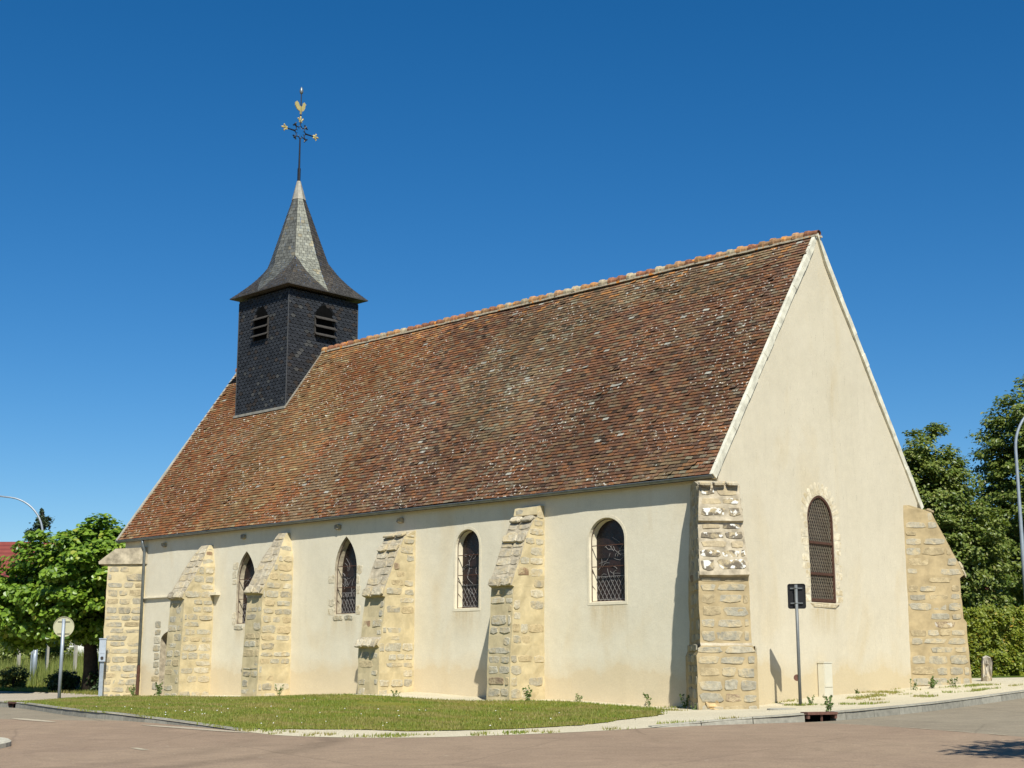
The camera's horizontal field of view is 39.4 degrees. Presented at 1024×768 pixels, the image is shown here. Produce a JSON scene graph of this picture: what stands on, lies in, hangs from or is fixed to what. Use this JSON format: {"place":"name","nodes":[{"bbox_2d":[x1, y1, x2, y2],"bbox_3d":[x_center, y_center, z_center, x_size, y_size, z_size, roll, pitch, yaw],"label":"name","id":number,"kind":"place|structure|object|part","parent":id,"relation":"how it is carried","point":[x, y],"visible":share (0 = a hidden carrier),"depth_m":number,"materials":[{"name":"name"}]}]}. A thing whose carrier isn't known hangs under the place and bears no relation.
{"place":"outdoors","nodes":[
{"label":"outdoors","id":0,"kind":"place"},
{"bbox_2d":[0,691,97,700],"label":"footpath","id":1,"kind":"structure","parent":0,"point":[12,696],"depth_m":50.52,"materials":[{"name":"grey concrete"}]},
{"bbox_2d":[0,707,120,720],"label":"side road","id":2,"kind":"structure","parent":0,"point":[7,713],"depth_m":33.59,"materials":[{"name":"grey asphalt"}]},
{"bbox_2d":[22,693,667,730],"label":"lawn","id":3,"kind":"structure","parent":0,"point":[401,704],"depth_m":30.68,"materials":[{"name":"plant"}]},
{"bbox_2d":[53,617,73,698],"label":"road sign","id":4,"kind":"object","parent":3,"relation":"on","point":[63,627],"visible":0.98,"depth_m":45.67,"materials":[{"name":"metal"}]},
{"bbox_2d":[522,685,531,700],"bbox_3d":[0.381,7.607,35.049,0.235,0.417,0.288,-11,-15,43],"label":"weed","id":5,"kind":"object","parent":3,"relation":"on","point":[528,695],"visible":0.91,"depth_m":35.06,"materials":[{"name":"green plant"}]},
{"bbox_2d":[243,728,643,737],"bbox_3d":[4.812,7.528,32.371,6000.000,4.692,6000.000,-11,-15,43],"label":"terrain","id":6,"kind":"structure","parent":0,"point":[458,736],"depth_m":28.79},
{"bbox_2d":[0,542,98,654],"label":"house","id":7,"kind":"structure","parent":6,"relation":"on","point":[5,549],"depth_m":96.55,"materials":[{"name":"red tile"}]},
{"bbox_2d":[0,719,1023,767],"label":"red road","id":8,"kind":"structure","parent":0,"point":[76,744],"depth_m":21.31,"materials":[{"name":"asphalt"}]},
{"bbox_2d":[0,737,11,748],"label":"island kerb","id":9,"kind":"structure","parent":8,"relation":"on","point":[5,742],"depth_m":23.76,"materials":[{"name":"concrete"}]},
{"bbox_2d":[12,718,54,721],"bbox_3d":[-10.610,7.441,31.631,0.271,0.012,2.547,9,-15,-40],"label":"road marking","id":10,"kind":"object","parent":8,"relation":"on","point":[33,719],"visible":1,"depth_m":31.77,"materials":[{"name":"white paint"}]},
{"bbox_2d":[147,725,248,732],"bbox_3d":[-6.211,6.689,27.735,0.257,0.028,3.975,10,-15,-42],"label":"grit patch","id":11,"kind":"object","parent":8,"relation":"on","point":[198,728],"visible":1,"depth_m":27.65,"materials":[{"name":"beige gravel"}]},
{"bbox_2d":[0,676,1023,693],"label":"meadow","id":12,"kind":"structure","parent":0,"point":[972,677],"depth_m":44.22,"materials":[{"name":"green plant"}]},
{"bbox_2d":[0,664,30,688],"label":"shrub","id":13,"kind":"object","parent":12,"relation":"on","point":[8,678],"visible":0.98,"depth_m":57.89,"materials":[{"name":"green plant"}]},
{"bbox_2d":[17,651,20,670],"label":"fence post","id":14,"kind":"object","parent":12,"relation":"on","point":[18,658],"visible":0.29,"depth_m":65.55,"materials":[{"name":"concrete"}]},
{"bbox_2d":[0,496,42,678],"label":"street lamp","id":15,"kind":"object","parent":12,"relation":"on","point":[34,660],"visible":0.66,"depth_m":63.20,"materials":[{"name":"metal"}]},
{"bbox_2d":[30,650,34,680],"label":"slim post","id":16,"kind":"object","parent":12,"relation":"on","point":[33,652],"visible":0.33,"depth_m":60.21,"materials":[{"name":"metal"}]},
{"bbox_2d":[0,639,73,666],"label":"bush","id":17,"kind":"object","parent":12,"relation":"on","point":[54,652],"visible":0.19,"depth_m":70.83,"materials":[{"name":"green plant"}]},
{"bbox_2d":[14,508,73,645],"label":"conifer","id":18,"kind":"object","parent":12,"relation":"on","point":[46,522],"visible":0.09,"depth_m":76.29,"materials":[{"name":"green plant"}]},
{"bbox_2d":[45,644,49,668],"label":"fence post","id":19,"kind":"object","parent":12,"relation":"on","point":[47,656],"visible":0.29,"depth_m":65.44,"materials":[{"name":"concrete"}]},
{"bbox_2d":[0,673,97,694],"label":"grass","id":20,"kind":"structure","parent":12,"relation":"on","point":[34,688],"depth_m":55.47,"materials":[{"name":"green plant"}]},
{"bbox_2d":[0,648,98,685],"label":"tall grass","id":21,"kind":"structure","parent":12,"relation":"on","point":[42,671],"depth_m":64.95,"materials":[{"name":"green plant"}]},
{"bbox_2d":[43,669,81,691],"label":"shrub","id":22,"kind":"object","parent":12,"relation":"on","point":[70,681],"visible":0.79,"depth_m":54.16,"materials":[{"name":"green plant"}]},
{"bbox_2d":[0,513,125,691],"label":"lime tree","id":23,"kind":"object","parent":12,"relation":"on","point":[66,576],"visible":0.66,"depth_m":52.49,"materials":[{"name":"green plant"}]},
{"bbox_2d":[73,644,77,674],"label":"fence post","id":24,"kind":"object","parent":12,"relation":"on","point":[75,654],"visible":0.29,"depth_m":65.30,"materials":[{"name":"concrete"}]},
{"bbox_2d":[85,669,98,691],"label":"shrub","id":25,"kind":"object","parent":12,"relation":"on","point":[96,685],"visible":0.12,"depth_m":53.52,"materials":[{"name":"green plant"}]},
{"bbox_2d":[902,422,1021,608],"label":"lime tree","id":26,"kind":"object","parent":12,"relation":"on","point":[949,503],"visible":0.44,"depth_m":51.00,"materials":[{"name":"green plant"}]},
{"bbox_2d":[962,604,1023,676],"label":"hedge","id":27,"kind":"object","parent":12,"relation":"on","point":[992,626],"visible":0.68,"depth_m":45.21,"materials":[{"name":"green plant"}]},
{"bbox_2d":[965,376,1023,606],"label":"lime tree","id":28,"kind":"object","parent":12,"relation":"on","point":[1000,470],"visible":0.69,"depth_m":55.64,"materials":[{"name":"green plant"}]},
{"bbox_2d":[977,551,1019,606],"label":"lime tree","id":29,"kind":"object","parent":12,"relation":"on","point":[999,592],"visible":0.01,"depth_m":64.79,"materials":[{"name":"green plant"}]},
{"bbox_2d":[1014,417,1023,596],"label":"street lamp","id":30,"kind":"object","parent":12,"relation":"on","point":[1019,498],"visible":0.99,"depth_m":47.15,"materials":[{"name":"metal"}]},
{"bbox_2d":[0,0,1023,564],"label":"sky","id":31,"kind":"structure","parent":0,"point":[467,155],"materials":[{"name":"blue"}]},
{"bbox_2d":[29,677,1023,737],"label":"gravel forecourt","id":32,"kind":"structure","parent":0,"point":[893,699],"depth_m":29.82,"materials":[{"name":"beige gravel"}]},
{"bbox_2d":[98,638,106,696],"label":"meter box","id":33,"kind":"object","parent":32,"relation":"on","point":[102,649],"visible":0.96,"depth_m":48.79,"materials":[{"name":"metal"}]},
{"bbox_2d":[127,684,135,695],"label":"weed","id":34,"kind":"object","parent":32,"relation":"on","point":[133,691],"visible":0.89,"depth_m":48.34,"materials":[{"name":"green plant"}]},
{"bbox_2d":[154,679,162,695],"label":"weed","id":35,"kind":"object","parent":32,"relation":"on","point":[159,689],"visible":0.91,"depth_m":46.95,"materials":[{"name":"green plant"}]},
{"bbox_2d":[275,684,283,695],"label":"weed","id":36,"kind":"object","parent":32,"relation":"on","point":[281,688],"visible":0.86,"depth_m":42.24,"materials":[{"name":"green plant"}]},
{"bbox_2d":[0,690,1023,730],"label":"kerb","id":37,"kind":"structure","parent":32,"relation":"on","point":[896,710],"depth_m":28.98,"materials":[{"name":"concrete"}]},
{"bbox_2d":[8,701,15,707],"bbox_3d":[-13.621,8.819,39.200,0.240,0.192,0.660,8,-14,-37],"label":"storm drain","id":38,"kind":"object","parent":37,"relation":"in","point":[12,704],"visible":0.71,"depth_m":39.34,"materials":[{"name":"black metal"}]},
{"bbox_2d":[800,712,837,721],"bbox_3d":[5.689,6.177,26.435,0.660,0.208,0.240,5,-12,-23],"label":"storm drain","id":39,"kind":"object","parent":37,"relation":"in","point":[817,716],"visible":0.93,"depth_m":26.41,"materials":[{"name":"red metal"}]},
{"bbox_2d":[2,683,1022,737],"bbox_3d":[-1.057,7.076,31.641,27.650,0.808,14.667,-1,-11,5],"label":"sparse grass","id":40,"kind":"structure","parent":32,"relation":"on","point":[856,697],"depth_m":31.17,"materials":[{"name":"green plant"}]},
{"bbox_2d":[99,87,971,709],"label":"church","id":41,"kind":"structure","parent":32,"relation":"on","point":[663,485],"depth_m":39.02,"materials":[{"name":"paint"}]},
{"bbox_2d":[151,621,167,694],"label":"door","id":42,"kind":"structure","parent":41,"relation":"in","point":[161,671],"depth_m":48.63,"materials":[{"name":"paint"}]},
{"bbox_2d":[232,551,256,629],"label":"window","id":43,"kind":"structure","parent":41,"relation":"in","point":[246,571],"depth_m":46.06,"materials":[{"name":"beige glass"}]},
{"bbox_2d":[328,536,362,619],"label":"window","id":44,"kind":"structure","parent":41,"relation":"in","point":[346,568],"depth_m":42.59,"materials":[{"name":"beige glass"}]},
{"bbox_2d":[453,527,480,611],"bbox_3d":[-1.142,5.032,38.887,1.070,2.280,0.272,-11,-15,43],"label":"window","id":45,"kind":"structure","parent":41,"relation":"in","point":[467,544],"depth_m":39.06,"materials":[{"name":"black glass"}]},
{"bbox_2d":[587,515,627,604],"bbox_3d":[2.428,4.368,35.508,1.290,2.220,0.263,-11,-15,43],"label":"window","id":46,"kind":"structure","parent":41,"relation":"in","point":[606,535],"depth_m":35.68,"materials":[{"name":"black glass"}]},
{"bbox_2d":[800,482,842,607],"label":"window","id":47,"kind":"structure","parent":41,"relation":"in","point":[823,583],"depth_m":36.40,"materials":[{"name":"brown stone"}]},
{"bbox_2d":[575,693,582,701],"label":"weed","id":48,"kind":"object","parent":32,"relation":"on","point":[580,698],"visible":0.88,"depth_m":34.98,"materials":[{"name":"green plant"}]},
{"bbox_2d":[643,694,651,705],"bbox_3d":[3.196,7.443,33.648,0.229,0.348,0.273,-11,-15,43],"label":"weed","id":49,"kind":"object","parent":32,"relation":"on","point":[646,696],"visible":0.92,"depth_m":33.61,"materials":[{"name":"green plant"}]},
{"bbox_2d":[679,694,689,708],"bbox_3d":[3.910,7.174,32.271,0.244,0.354,0.192,-11,-15,43],"label":"weed","id":50,"kind":"object","parent":32,"relation":"on","point":[686,703],"visible":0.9,"depth_m":32.26,"materials":[{"name":"green plant"}]},
{"bbox_2d":[705,701,718,709],"bbox_3d":[4.355,6.989,31.085,0.361,0.221,0.359,1,-11,-3],"label":"loose stone","id":51,"kind":"object","parent":32,"relation":"on","point":[711,705],"visible":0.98,"depth_m":30.93,"materials":[{"name":"beige stone"}]},
{"bbox_2d":[767,708,794,709],"bbox_3d":[5.667,6.859,30.031,0.600,0.076,0.600,-11,-15,43],"label":"manhole cover","id":52,"kind":"object","parent":32,"relation":"on","point":[780,708],"visible":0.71,"depth_m":29.92,"materials":[{"name":"concrete"}]},
{"bbox_2d":[787,584,805,704],"bbox_3d":[6.551,6.003,32.680,0.410,2.845,0.139,-4,-12,20],"label":"road sign","id":53,"kind":"object","parent":32,"relation":"on","point":[796,597],"visible":0.96,"depth_m":32.84,"materials":[{"name":"grey metal"}]},
{"bbox_2d":[806,695,814,704],"bbox_3d":[6.772,7.174,32.401,0.191,0.272,0.128,1,-11,-4],"label":"weed","id":54,"kind":"object","parent":32,"relation":"on","point":[809,700],"visible":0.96,"depth_m":32.39,"materials":[{"name":"green plant"}]},
{"bbox_2d":[817,662,832,696],"bbox_3d":[7.763,7.348,35.339,0.185,0.930,0.410,-11,-15,43],"label":"utility cabinet","id":55,"kind":"object","parent":32,"relation":"on","point":[825,681],"visible":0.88,"depth_m":35.25,"materials":[{"name":"beige plastic"}]},
{"bbox_3d":[7.824,7.205,35.307,0.009,0.560,0.340,-11,-15,43],"label":"door","id":56,"kind":"part","parent":55,"relation":"part of","materials":[{"name":"beige plastic"}]},
{"bbox_2d":[822,695,833,711],"bbox_3d":[6.014,6.104,27.283,0.225,0.356,0.259,-11,-15,43],"label":"weed","id":57,"kind":"object","parent":32,"relation":"on","point":[829,706],"visible":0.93,"depth_m":27.27,"materials":[{"name":"green plant"}]},
{"bbox_2d":[909,679,917,689],"bbox_3d":[10.437,7.821,37.136,0.224,0.308,0.157,-4,-12,19],"label":"weed","id":58,"kind":"object","parent":32,"relation":"on","point":[915,685],"visible":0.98,"depth_m":37.12,"materials":[{"name":"green plant"}]},
{"bbox_2d":[928,676,937,687],"bbox_3d":[11.015,7.808,37.374,0.226,0.351,0.356,-1,-11,3],"label":"weed","id":59,"kind":"object","parent":32,"relation":"on","point":[933,682],"visible":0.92,"depth_m":37.34,"materials":[{"name":"green plant"}]},
{"bbox_2d":[947,677,957,686],"bbox_3d":[11.572,7.815,37.409,0.143,0.282,0.402,5,-12,-26],"label":"weed","id":60,"kind":"object","parent":32,"relation":"on","point":[952,681],"visible":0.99,"depth_m":37.40,"materials":[{"name":"green plant"}]},
{"bbox_2d":[981,656,992,680],"bbox_3d":[13.202,7.941,39.697,0.344,0.776,0.798,-4,-12,21],"label":"boundary stone","id":61,"kind":"object","parent":32,"relation":"on","point":[986,667],"visible":0.85,"depth_m":39.51,"materials":[{"name":"beige stone"}]},
{"bbox_2d":[816,698,1023,736],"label":"grey road","id":62,"kind":"structure","parent":0,"point":[1006,718],"depth_m":26.05,"materials":[{"name":"grey asphalt"}]}
]}

